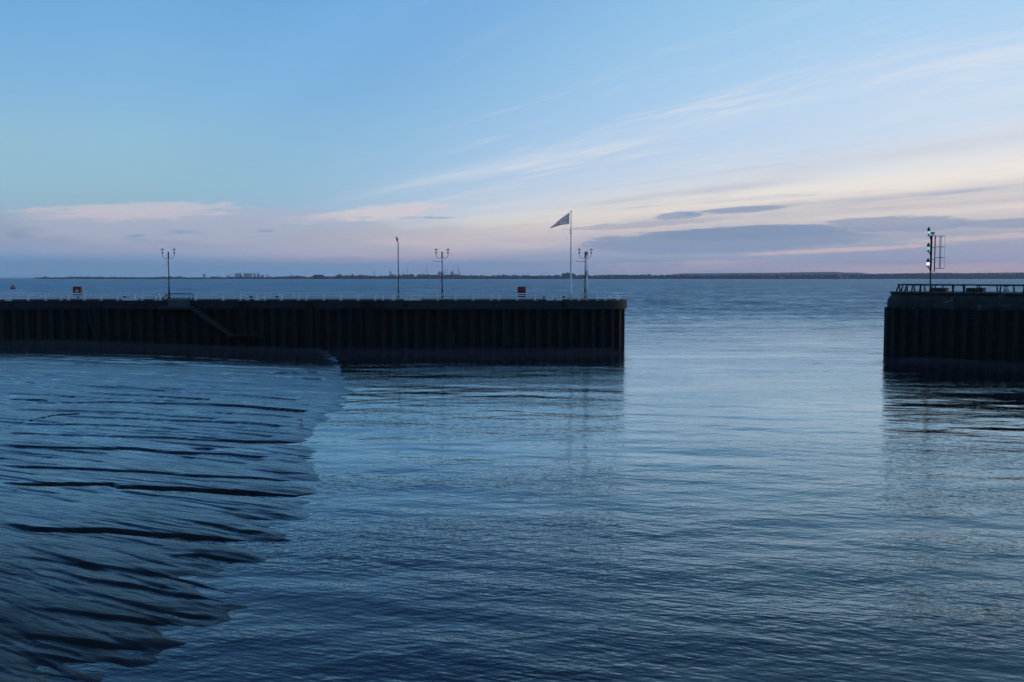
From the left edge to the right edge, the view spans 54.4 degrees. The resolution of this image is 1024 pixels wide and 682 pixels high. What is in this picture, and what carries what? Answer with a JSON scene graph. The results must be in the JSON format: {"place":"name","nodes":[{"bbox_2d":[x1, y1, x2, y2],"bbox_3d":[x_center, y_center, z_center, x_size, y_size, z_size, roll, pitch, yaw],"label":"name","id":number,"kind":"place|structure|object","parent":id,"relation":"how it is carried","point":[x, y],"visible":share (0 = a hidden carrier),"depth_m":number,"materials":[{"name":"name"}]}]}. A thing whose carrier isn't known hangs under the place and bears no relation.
{"place":"outdoors","nodes":[
{"label":"outdoors","id":0,"kind":"place"},
{"bbox_2d":[0,339,354,681],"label":"mud bank","id":1,"kind":"structure","parent":0,"point":[108,449],"depth_m":33.81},
{"bbox_2d":[0,278,1023,681],"bbox_3d":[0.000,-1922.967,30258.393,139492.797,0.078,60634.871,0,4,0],"label":"water","id":2,"kind":"structure","parent":0,"point":[750,480],"depth_m":29.97,"materials":[{"name":"blue liquid"}]},
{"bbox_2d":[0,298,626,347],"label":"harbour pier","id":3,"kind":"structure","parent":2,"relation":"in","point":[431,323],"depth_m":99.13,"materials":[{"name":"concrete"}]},
{"bbox_2d":[73,286,81,297],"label":"lifebuoy cabinet","id":4,"kind":"object","parent":3,"relation":"on","point":[77,289],"visible":0.85,"depth_m":104.29,"materials":[{"name":"red plastic"}]},
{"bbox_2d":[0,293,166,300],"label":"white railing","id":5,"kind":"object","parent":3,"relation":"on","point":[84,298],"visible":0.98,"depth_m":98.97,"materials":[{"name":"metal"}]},
{"bbox_2d":[160,249,175,297],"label":"twin lamp post","id":6,"kind":"object","parent":3,"relation":"on","point":[168,270],"visible":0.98,"depth_m":106.28,"materials":[{"name":"black metal"}]},
{"bbox_2d":[158,293,266,341],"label":"quay stair","id":7,"kind":"object","parent":3,"relation":"on","point":[178,304],"visible":1,"depth_m":97.41,"materials":[{"name":"metal"}]},
{"bbox_2d":[0,292,619,299],"bbox_3d":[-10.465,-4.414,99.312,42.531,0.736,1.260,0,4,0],"label":"white railing","id":8,"kind":"object","parent":3,"relation":"on","point":[375,298],"visible":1,"depth_m":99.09,"materials":[{"name":"metal"}]},
{"bbox_2d":[396,237,398,297],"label":"tall lamp post","id":9,"kind":"object","parent":3,"relation":"on","point":[398,265],"visible":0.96,"depth_m":106.26,"materials":[{"name":"black metal"}]},
{"bbox_2d":[434,249,449,297],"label":"twin lamp post","id":10,"kind":"object","parent":3,"relation":"on","point":[442,268],"visible":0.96,"depth_m":106.27,"materials":[{"name":"black metal"}]},
{"bbox_2d":[517,286,525,297],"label":"lifebuoy cabinet","id":11,"kind":"object","parent":3,"relation":"on","point":[521,289],"visible":0.88,"depth_m":104.29,"materials":[{"name":"red plastic"}]},
{"bbox_2d":[570,211,571,299],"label":"flagpole","id":12,"kind":"object","parent":3,"relation":"on","point":[571,263],"visible":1,"depth_m":98.50,"materials":[{"name":"white metal"}]},
{"bbox_2d":[551,213,568,227],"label":"flag","id":13,"kind":"object","parent":12,"relation":"attached to","point":[564,220],"visible":1,"depth_m":98.33,"materials":[{"name":"fabric"}]},
{"bbox_2d":[577,248,592,297],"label":"twin lamp post","id":14,"kind":"object","parent":3,"relation":"on","point":[579,249],"visible":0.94,"depth_m":106.27,"materials":[{"name":"black metal"}]},
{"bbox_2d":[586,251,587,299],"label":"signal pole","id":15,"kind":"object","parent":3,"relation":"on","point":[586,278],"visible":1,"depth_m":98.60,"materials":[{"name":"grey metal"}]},
{"bbox_2d":[883,291,1023,361],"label":"stone pier","id":16,"kind":"structure","parent":2,"relation":"in","point":[927,324],"depth_m":85.88,"materials":[{"name":"stone"},{"name":"concrete"}]},
{"bbox_2d":[896,284,967,291],"bbox_3d":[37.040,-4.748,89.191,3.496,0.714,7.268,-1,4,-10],"label":"dark railing","id":17,"kind":"object","parent":16,"relation":"on","point":[932,285],"visible":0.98,"depth_m":87.87,"materials":[{"name":"black metal"}]},
{"bbox_2d":[926,227,944,291],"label":"signal mast","id":18,"kind":"object","parent":16,"relation":"on","point":[929,247],"visible":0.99,"depth_m":89.13,"materials":[{"name":"black metal"}]},
{"bbox_2d":[932,288,947,291],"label":"stone block","id":19,"kind":"structure","parent":16,"relation":"on","point":[939,289],"depth_m":89.00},
{"bbox_2d":[978,288,985,291],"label":"stone block","id":20,"kind":"structure","parent":16,"relation":"on","point":[981,289],"depth_m":86.53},
{"bbox_2d":[963,284,1023,292],"bbox_3d":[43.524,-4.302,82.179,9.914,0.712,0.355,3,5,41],"label":"dark railing","id":21,"kind":"object","parent":16,"relation":"on","point":[977,285],"visible":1,"depth_m":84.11,"materials":[{"name":"black metal"}]},
{"bbox_2d":[1003,286,1009,291],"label":"pale bollard","id":22,"kind":"object","parent":16,"relation":"on","point":[1006,288],"visible":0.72,"depth_m":84.60,"materials":[{"name":"white paint"}]},
{"bbox_2d":[0,0,1023,277],"label":"sky","id":23,"kind":"structure","parent":0,"point":[279,138],"materials":[{"name":"blue"}]},
{"bbox_2d":[70,278,1018,278],"bbox_3d":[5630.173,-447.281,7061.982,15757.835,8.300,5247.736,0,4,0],"label":"shore","id":24,"kind":"structure","parent":0,"point":[621,278],"depth_m":4723.13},
{"bbox_2d":[227,273,259,277],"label":"grain silos","id":25,"kind":"object","parent":24,"relation":"on","point":[246,275],"visible":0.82,"depth_m":6193.44,"materials":[{"name":"grey"}]},
{"bbox_2d":[314,275,323,278],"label":"shelter belt","id":26,"kind":"object","parent":24,"relation":"on","point":[318,276],"visible":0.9,"depth_m":4516.15,"materials":[{"name":"green plant"}]},
{"bbox_2d":[438,270,459,275],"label":"refinery","id":27,"kind":"structure","parent":24,"relation":"on","point":[439,272],"depth_m":6181.80,"materials":[{"name":"grey"}]},
{"bbox_2d":[34,273,1023,278],"bbox_3d":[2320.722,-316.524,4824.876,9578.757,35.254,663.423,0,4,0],"label":"woodland","id":28,"kind":"object","parent":24,"relation":"on","point":[878,276],"visible":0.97,"depth_m":4607.15,"materials":[{"name":"plant"}]},
{"bbox_2d":[611,272,1023,275],"bbox_3d":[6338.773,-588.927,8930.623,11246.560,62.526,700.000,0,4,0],"label":"hills","id":29,"kind":"structure","parent":0,"point":[773,274],"depth_m":8791.96,"materials":[{"name":"grey"}]},
{"bbox_2d":[966,288,976,291],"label":"stone block","id":30,"kind":"structure","parent":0,"point":[970,289],"depth_m":86.45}
]}

